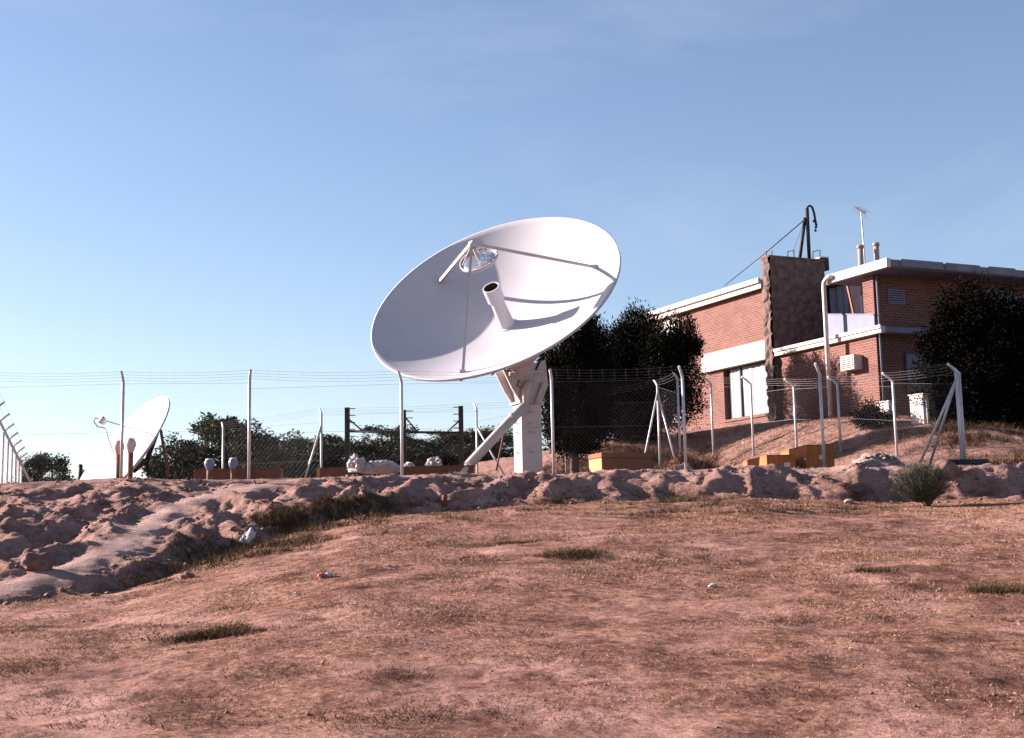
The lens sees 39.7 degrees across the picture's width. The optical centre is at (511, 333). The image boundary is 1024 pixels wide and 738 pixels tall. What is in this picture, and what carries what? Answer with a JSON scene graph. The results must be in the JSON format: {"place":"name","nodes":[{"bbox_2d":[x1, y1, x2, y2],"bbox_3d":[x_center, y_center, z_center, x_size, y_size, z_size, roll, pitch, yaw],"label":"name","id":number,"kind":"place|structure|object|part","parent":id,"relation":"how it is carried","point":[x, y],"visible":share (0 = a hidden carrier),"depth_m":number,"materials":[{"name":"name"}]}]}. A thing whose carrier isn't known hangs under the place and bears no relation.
{"place":"outdoors","nodes":[
{"label":"outdoors","id":0,"kind":"place"},
{"bbox_2d":[441,495,447,505],"bbox_3d":[-1.532,3.775,32.085,0.152,0.248,0.147,-1,-9,0],"label":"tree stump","id":1,"kind":"object","parent":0,"point":[444,501],"visible":1,"depth_m":32.03,"materials":[{"name":"brown wood"}]},
{"bbox_2d":[0,416,1023,737],"bbox_3d":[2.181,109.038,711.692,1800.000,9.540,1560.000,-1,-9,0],"label":"ground","id":2,"kind":"structure","parent":0,"point":[36,520],"depth_m":16.73,"materials":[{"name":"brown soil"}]},
{"bbox_2d":[0,396,29,482],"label":"chain link fence","id":3,"kind":"object","parent":2,"relation":"on","point":[11,471],"visible":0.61,"depth_m":54.48,"materials":[{"name":"metal"}]},
{"bbox_2d":[20,552,55,570],"bbox_3d":[-7.975,3.860,23.849,0.553,0.360,0.429,-1,-9,0],"label":"boulder","id":4,"kind":"object","parent":2,"relation":"on","point":[38,561],"visible":0.98,"depth_m":23.72,"materials":[{"name":"beige stone"}]},
{"bbox_2d":[9,453,76,482],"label":"leafy tree","id":5,"kind":"object","parent":2,"relation":"on","point":[37,463],"visible":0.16,"depth_m":89.50,"materials":[{"name":"green plant"}]},
{"bbox_2d":[32,451,74,480],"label":"leafy tree","id":6,"kind":"object","parent":2,"relation":"on","point":[64,470],"visible":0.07,"depth_m":94.88,"materials":[{"name":"green plant"}]},
{"bbox_2d":[78,464,82,479],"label":"utility pole","id":7,"kind":"object","parent":2,"relation":"on","point":[80,470],"visible":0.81,"depth_m":79.74,"materials":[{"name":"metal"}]},
{"bbox_2d":[113,440,123,477],"bbox_3d":[-10.666,3.552,38.438,0.290,1.322,0.290,-1,-9,0],"label":"yard lamp","id":8,"kind":"object","parent":2,"relation":"on","point":[116,447],"visible":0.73,"depth_m":38.38,"materials":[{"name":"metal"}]},
{"bbox_2d":[80,396,169,479],"bbox_3d":[-13.809,4.212,49.996,3.835,4.154,4.430,-1,-9,0],"label":"satellite dish","id":9,"kind":"object","parent":2,"relation":"on","point":[148,423],"visible":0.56,"depth_m":51.02,"materials":[{"name":"metal"}]},
{"bbox_2d":[125,438,135,477],"bbox_3d":[-10.266,3.473,38.146,0.288,1.336,0.288,-1,-9,0],"label":"yard lamp","id":10,"kind":"object","parent":2,"relation":"on","point":[128,442],"visible":0.88,"depth_m":38.10,"materials":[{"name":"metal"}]},
{"bbox_2d":[141,430,209,478],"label":"leafy tree","id":11,"kind":"object","parent":2,"relation":"on","point":[156,459],"visible":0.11,"depth_m":83.75,"materials":[{"name":"green plant"}]},
{"bbox_2d":[180,572,194,578],"bbox_3d":[-5.257,3.931,22.984,0.238,0.143,0.170,-1,-9,0],"label":"boulder","id":12,"kind":"object","parent":2,"relation":"on","point":[185,575],"visible":0.81,"depth_m":22.93,"materials":[{"name":"beige stone"}]},
{"bbox_2d":[164,417,226,479],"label":"leafy tree","id":13,"kind":"object","parent":2,"relation":"on","point":[188,469],"visible":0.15,"depth_m":84.77,"materials":[{"name":"green plant"}]},
{"bbox_2d":[146,617,269,643],"bbox_3d":[-3.397,3.318,15.839,1.468,0.278,0.976,-1,-9,0],"label":"grass tuft","id":14,"kind":"object","parent":2,"relation":"on","point":[219,633],"visible":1,"depth_m":15.75,"materials":[{"name":"green plant"}]},
{"bbox_2d":[204,458,214,478],"bbox_3d":[-8.364,3.857,39.194,0.296,0.811,0.296,-1,-9,0],"label":"yard lamp","id":15,"kind":"object","parent":2,"relation":"on","point":[209,464],"visible":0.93,"depth_m":39.13,"materials":[{"name":"metal"}]},
{"bbox_2d":[142,411,315,478],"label":"leafy tree","id":16,"kind":"object","parent":2,"relation":"on","point":[232,441],"visible":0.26,"depth_m":83.10,"materials":[{"name":"green plant"}]},
{"bbox_2d":[228,458,237,478],"bbox_3d":[-7.710,3.844,39.194,0.254,0.828,0.254,-1,-9,0],"label":"yard lamp","id":17,"kind":"object","parent":2,"relation":"on","point":[233,463],"visible":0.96,"depth_m":39.14,"materials":[{"name":"metal"}]},
{"bbox_2d":[193,467,283,479],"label":"timber beam","id":18,"kind":"structure","parent":2,"relation":"on","point":[241,473],"depth_m":39.89,"materials":[{"name":"brown wood"}]},
{"bbox_2d":[239,527,256,543],"bbox_3d":[-5.198,3.973,27.851,0.187,0.331,0.360,-7,-10,33],"label":"plastic sheet","id":19,"kind":"object","parent":2,"relation":"on","point":[250,534],"visible":0.99,"depth_m":27.85,"materials":[{"name":"white plastic"}]},
{"bbox_2d":[217,446,303,467],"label":"leafy tree","id":20,"kind":"object","parent":2,"relation":"on","point":[298,459],"visible":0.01,"depth_m":87.89,"materials":[{"name":"green plant"}]},
{"bbox_2d":[236,428,314,477],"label":"leafy tree","id":21,"kind":"object","parent":2,"relation":"on","point":[262,449],"visible":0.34,"depth_m":82.52,"materials":[{"name":"green plant"}]},
{"bbox_2d":[288,437,315,468],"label":"leafy tree","id":22,"kind":"object","parent":2,"relation":"on","point":[301,448],"visible":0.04,"depth_m":89.53,"materials":[{"name":"green plant"}]},
{"bbox_2d":[318,574,326,577],"bbox_3d":[-2.638,3.371,19.711,0.122,0.064,0.063,3,-9,-23],"label":"drink can","id":23,"kind":"object","parent":2,"relation":"on","point":[322,575],"visible":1,"depth_m":19.68,"materials":[{"name":"red paint"}]},
{"bbox_2d":[295,433,355,477],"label":"leafy tree","id":24,"kind":"object","parent":2,"relation":"on","point":[333,439],"visible":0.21,"depth_m":87.24,"materials":[{"name":"green plant"}]},
{"bbox_2d":[317,467,353,477],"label":"timber beam","id":25,"kind":"structure","parent":2,"relation":"on","point":[340,470],"depth_m":40.38,"materials":[{"name":"brown wood"}]},
{"bbox_2d":[312,436,442,475],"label":"leafy tree","id":26,"kind":"object","parent":2,"relation":"on","point":[332,452],"visible":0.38,"depth_m":82.85,"materials":[{"name":"green plant"}]},
{"bbox_2d":[359,460,400,473],"bbox_3d":[-3.710,3.687,39.302,1.380,0.378,0.906,-1,-9,0],"label":"sheet bundle","id":27,"kind":"object","parent":2,"relation":"on","point":[373,466],"visible":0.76,"depth_m":39.01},
{"bbox_2d":[347,453,365,472],"bbox_3d":[-4.293,3.562,39.138,0.601,0.528,0.632,-6,-10,30],"label":"sheet bundle","id":28,"kind":"object","parent":27,"relation":"on","point":[356,465],"visible":0.98,"depth_m":38.93,"materials":[{"name":"white fabric"}]},
{"bbox_2d":[376,465,396,474],"bbox_3d":[-3.446,3.766,38.938,0.570,0.297,0.241,-1,-9,0],"label":"sacking","id":29,"kind":"object","parent":27,"relation":"on","point":[383,470],"visible":0.87,"depth_m":38.85,"materials":[{"name":"beige fabric"}]},
{"bbox_2d":[342,423,453,465],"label":"leafy tree","id":30,"kind":"object","parent":2,"relation":"on","point":[415,455],"visible":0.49,"depth_m":82.63,"materials":[{"name":"green plant"}]},
{"bbox_2d":[345,406,463,466],"bbox_3d":[-3.868,4.277,50.952,4.270,3.327,0.170,-1,-9,0],"label":"gantry","id":31,"kind":"object","parent":2,"relation":"on","point":[348,421],"visible":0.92,"depth_m":51.03,"materials":[{"name":"metal"}]},
{"bbox_2d":[404,462,414,465],"bbox_3d":[-2.998,3.818,41.112,0.369,0.234,0.369,-4,-9,20],"label":"sheet bundle","id":32,"kind":"object","parent":2,"relation":"on","point":[408,464],"visible":0.34,"depth_m":41.02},
{"bbox_2d":[393,437,454,449],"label":"leafy tree","id":33,"kind":"object","parent":2,"relation":"on","point":[421,443],"visible":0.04,"depth_m":86.71,"materials":[{"name":"green plant"}]},
{"bbox_2d":[395,465,474,474],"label":"timber beam","id":34,"kind":"structure","parent":2,"relation":"on","point":[408,470],"depth_m":40.08,"materials":[{"name":"brown wood"}]},
{"bbox_2d":[424,456,441,465],"bbox_3d":[-2.293,3.714,41.102,0.545,0.316,0.566,-1,-9,0],"label":"sheet bundle","id":35,"kind":"object","parent":34,"relation":"on","point":[433,461],"visible":0.73,"depth_m":40.95,"materials":[{"name":"white fabric"}]},
{"bbox_2d":[432,437,455,446],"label":"leafy tree","id":36,"kind":"object","parent":2,"relation":"on","point":[447,442],"visible":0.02,"depth_m":89.01,"materials":[{"name":"green plant"}]},
{"bbox_2d":[221,372,680,477],"bbox_3d":[-2.343,3.722,50.377,16.784,4.337,3.783,-1,-9,0],"label":"chain link fence","id":37,"kind":"object","parent":2,"relation":"on","point":[657,400],"visible":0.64,"depth_m":50.15,"materials":[{"name":"metal"}]},
{"bbox_2d":[425,425,513,465],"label":"leafy tree","id":38,"kind":"object","parent":2,"relation":"on","point":[468,448],"visible":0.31,"depth_m":83.22,"materials":[{"name":"green plant"}]},
{"bbox_2d":[0,362,962,481],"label":"chain link fence","id":39,"kind":"object","parent":2,"relation":"on","point":[947,404],"visible":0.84,"depth_m":36.80,"materials":[{"name":"metal"}]},
{"bbox_2d":[441,424,545,465],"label":"leafy tree","id":40,"kind":"object","parent":2,"relation":"on","point":[509,449],"visible":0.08,"depth_m":85.34,"materials":[{"name":"green plant"}]},
{"bbox_2d":[371,217,620,472],"bbox_3d":[-0.499,0.345,41.198,7.712,8.644,5.368,-5,-9,22],"label":"satellite dish","id":41,"kind":"object","parent":2,"relation":"on","point":[514,298],"visible":0.99,"depth_m":42.21,"materials":[{"name":"white paint"}]},
{"bbox_2d":[495,434,504,470],"bbox_3d":[-0.395,4.010,48.958,0.392,1.449,0.068,-1,-9,0],"label":"leaning pole","id":42,"kind":"object","parent":2,"relation":"on","point":[497,464],"visible":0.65,"depth_m":48.92,"materials":[{"name":"metal"}]},
{"bbox_2d":[108,482,901,587],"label":"bank weeds","id":43,"kind":"object","parent":2,"relation":"on","point":[282,521],"visible":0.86,"depth_m":29.27,"materials":[{"name":"green plant"}]},
{"bbox_2d":[479,538,539,546],"bbox_3d":[-0.054,3.470,23.610,1.162,0.177,0.733,2,-9,-21],"label":"grass tuft","id":44,"kind":"object","parent":2,"relation":"on","point":[515,542],"visible":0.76,"depth_m":23.49,"materials":[{"name":"green plant"}]},
{"bbox_2d":[0,512,1023,733],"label":"weeds","id":45,"kind":"object","parent":2,"relation":"on","point":[435,714],"visible":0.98,"depth_m":13.02,"materials":[{"name":"brown plant"}]},
{"bbox_2d":[0,464,1023,604],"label":"dirt clods","id":46,"kind":"object","parent":2,"relation":"on","point":[61,588],"visible":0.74,"depth_m":32.40,"materials":[{"name":"brown soil"}]},
{"bbox_2d":[1,509,1023,649],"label":"olive weeds","id":47,"kind":"object","parent":2,"relation":"on","point":[686,564],"visible":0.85,"depth_m":19.84,"materials":[{"name":"green plant"}]},
{"bbox_2d":[3,498,1023,737],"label":"pebbles","id":48,"kind":"object","parent":2,"relation":"on","point":[871,692],"visible":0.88,"depth_m":17.51,"materials":[{"name":"brown stone"}]},
{"bbox_2d":[503,440,543,456],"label":"leafy tree","id":49,"kind":"object","parent":2,"relation":"on","point":[512,448],"visible":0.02,"depth_m":86.75,"materials":[{"name":"green plant"}]},
{"bbox_2d":[531,544,613,560],"bbox_3d":[0.904,3.321,21.507,1.311,0.275,1.133,-1,-9,0],"label":"grass tuft","id":50,"kind":"object","parent":2,"relation":"on","point":[571,553],"visible":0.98,"depth_m":21.39,"materials":[{"name":"green plant"}]},
{"bbox_2d":[535,311,621,472],"bbox_3d":[2.229,2.177,48.957,3.304,6.557,2.639,-1,-9,0],"label":"conifer","id":51,"kind":"object","parent":2,"relation":"on","point":[584,350],"visible":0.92,"depth_m":48.59,"materials":[{"name":"green plant"}]},
{"bbox_2d":[588,452,652,471],"bbox_3d":[3.065,3.768,39.864,1.588,0.776,0.960,2,-9,-20],"label":"wooden crate","id":52,"kind":"object","parent":2,"relation":"on","point":[638,461],"visible":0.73,"depth_m":39.47,"materials":[{"name":"brown wood"}]},
{"bbox_2d":[595,297,709,442],"bbox_3d":[5.205,1.524,55.740,5.753,6.397,3.976,-7,-11,36],"label":"conifer","id":53,"kind":"object","parent":2,"relation":"on","point":[643,344],"visible":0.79,"depth_m":54.83,"materials":[{"name":"green plant"}]},
{"bbox_2d":[742,455,794,467],"bbox_3d":[7.277,3.832,40.230,0.802,0.607,2.724,0,-9,-5],"label":"wooden crate","id":54,"kind":"object","parent":2,"relation":"on","point":[785,461],"visible":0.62,"depth_m":38.95,"materials":[{"name":"brown wood"}]},
{"bbox_2d":[781,444,834,467],"bbox_3d":[8.389,3.691,40.298,0.782,0.882,2.624,0,-9,-5],"label":"wooden crate","id":55,"kind":"object","parent":2,"relation":"on","point":[804,458],"visible":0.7,"depth_m":39.07,"materials":[{"name":"brown wood"}]},
{"bbox_2d":[702,364,965,461],"bbox_3d":[10.145,2.622,45.425,1.670,4.549,16.293,1,-9,-16],"label":"chain link fence","id":56,"kind":"object","parent":2,"relation":"on","point":[894,414],"visible":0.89,"depth_m":45.96,"materials":[{"name":"metal"}]},
{"bbox_2d":[648,242,1023,432],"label":"brick building","id":57,"kind":"structure","parent":2,"relation":"on","point":[791,313],"depth_m":54.93,"materials":[{"name":"red brick"}]},
{"bbox_2d":[723,361,768,422],"bbox_3d":[9.632,2.381,57.801,0.340,2.220,3.300,3,-10,-25],"label":"window","id":58,"kind":"structure","parent":57,"relation":"in","point":[737,410],"depth_m":57.93,"materials":[{"name":"glass"}]},
{"bbox_2d":[724,205,820,285],"bbox_3d":[10.954,-3.736,60.070,2.411,2.399,5.916,0,-9,-8],"label":"roof mast","id":59,"kind":"object","parent":57,"relation":"on","point":[806,223],"visible":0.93,"depth_m":57.83,"materials":[{"name":"metal"}]},
{"bbox_2d":[815,256,828,271],"bbox_3d":[12.696,-2.683,58.224,0.514,0.884,0.461,3,-9,-23],"label":"floodlight","id":60,"kind":"object","parent":57,"relation":"attached to","point":[826,262],"visible":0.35,"depth_m":58.10,"materials":[{"name":"metal"}]},
{"bbox_2d":[826,284,849,313],"bbox_3d":[13.165,-0.637,56.598,0.250,2.700,1.460,3,-10,-25],"label":"loggia window","id":61,"kind":"structure","parent":57,"relation":"in","point":[837,295],"depth_m":56.88,"materials":[{"name":"glass"}]},
{"bbox_2d":[849,285,863,313],"bbox_3d":[13.528,-0.799,55.527,0.140,2.680,0.770,3,-10,-25],"label":"window","id":62,"kind":"structure","parent":57,"relation":"in","point":[855,291],"depth_m":55.51,"materials":[{"name":"grey glass"}]},
{"bbox_2d":[853,206,869,263],"bbox_3d":[13.051,-3.400,53.012,0.576,2.718,0.588,1,-9,-17],"label":"television aerial","id":63,"kind":"object","parent":57,"relation":"on","point":[862,229],"visible":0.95,"depth_m":53.03,"materials":[{"name":"metal"}]},
{"bbox_2d":[904,352,930,392],"bbox_3d":[14.643,1.419,51.067,1.200,1.500,0.048,3,-10,-25],"label":"side window","id":64,"kind":"structure","parent":57,"relation":"in","point":[908,356],"depth_m":50.94,"materials":[{"name":"grey glass"}]},
{"bbox_2d":[980,287,1022,315],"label":"side window","id":65,"kind":"structure","parent":57,"relation":"in","point":[989,288],"depth_m":53.33,"materials":[{"name":"black glass"}]},
{"bbox_2d":[844,498,853,503],"bbox_3d":[7.599,3.791,31.951,0.240,0.154,0.200,-1,-9,0],"label":"boulder","id":66,"kind":"object","parent":2,"relation":"on","point":[848,501],"visible":0.84,"depth_m":31.89,"materials":[{"name":"stone"}]},
{"bbox_2d":[839,564,905,573],"bbox_3d":[4.850,3.159,19.054,0.878,0.154,0.606,-4,-9,18],"label":"grass tuft","id":67,"kind":"object","parent":2,"relation":"on","point":[875,569],"visible":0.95,"depth_m":19.03,"materials":[{"name":"green plant"}]},
{"bbox_2d":[847,395,899,430],"bbox_3d":[12.071,2.755,47.318,1.770,1.427,1.265,-1,-9,0],"label":"bush","id":68,"kind":"object","parent":2,"relation":"on","point":[865,414],"visible":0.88,"depth_m":47.15,"materials":[{"name":"green plant"}]},
{"bbox_2d":[852,452,905,466],"bbox_3d":[10.525,3.983,40.825,1.460,1.132,1.389,-8,-11,36],"label":"rubble heap","id":69,"kind":"object","parent":2,"relation":"on","point":[880,458],"visible":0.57,"depth_m":40.50,"materials":[{"name":"stone"}]},
{"bbox_2d":[877,400,895,421],"bbox_3d":[12.649,2.721,47.744,0.410,0.890,0.616,6,-11,-38],"label":"metal cabinet","id":70,"kind":"object","parent":2,"relation":"on","point":[888,404],"visible":0.34,"depth_m":47.58,"materials":[{"name":"white metal"}]},
{"bbox_2d":[908,393,929,424],"bbox_3d":[13.466,2.568,46.736,0.360,1.152,0.662,5,-11,-35],"label":"metal cabinet","id":71,"kind":"object","parent":2,"relation":"on","point":[918,416],"visible":0.58,"depth_m":46.62,"materials":[{"name":"white metal"}]},
{"bbox_3d":[13.468,2.567,46.597,0.020,0.779,0.434,5,-11,-35],"label":"door","id":72,"kind":"part","parent":71,"relation":"part of","materials":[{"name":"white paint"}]},
{"bbox_2d":[885,460,961,505],"bbox_3d":[9.083,3.332,31.476,1.848,1.111,1.113,-1,-9,0],"label":"feathery bush","id":73,"kind":"object","parent":2,"relation":"on","point":[920,487],"visible":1,"depth_m":31.34,"materials":[{"name":"green plant"}]},
{"bbox_2d":[932,459,959,479],"bbox_3d":[10.253,3.266,33.548,0.679,0.578,0.589,-1,-9,0],"label":"boulder","id":74,"kind":"object","parent":2,"relation":"on","point":[952,467],"visible":0.7,"depth_m":33.34,"materials":[{"name":"beige stone"}]},
{"bbox_2d":[904,271,1023,428],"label":"broadleaf tree","id":75,"kind":"object","parent":2,"relation":"on","point":[989,338],"visible":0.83,"depth_m":46.53,"materials":[{"name":"green plant"}]},
{"bbox_2d":[950,459,989,464],"bbox_3d":[11.790,3.384,37.029,1.404,0.210,0.198,1,-9,-12],"label":"steel pipe","id":76,"kind":"object","parent":2,"relation":"on","point":[969,461],"visible":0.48,"depth_m":36.99,"materials":[{"name":"grey metal"}]},
{"bbox_2d":[957,579,1023,594],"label":"grass tuft","id":77,"kind":"object","parent":2,"relation":"on","point":[997,588],"visible":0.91,"depth_m":17.12,"materials":[{"name":"plant"}]},
{"bbox_2d":[0,0,1023,482],"label":"sky","id":78,"kind":"structure","parent":0,"point":[210,187],"materials":[{"name":"blue"}]},
{"bbox_2d":[677,463,692,469],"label":"concrete block","id":79,"kind":"structure","parent":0,"point":[680,466],"depth_m":39.18,"materials":[{"name":"grey concrete"}]},
{"bbox_2d":[542,413,1023,473],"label":"hill grass","id":80,"kind":"structure","parent":0,"point":[774,426],"depth_m":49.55,"materials":[{"name":"brown plant"}]}
]}

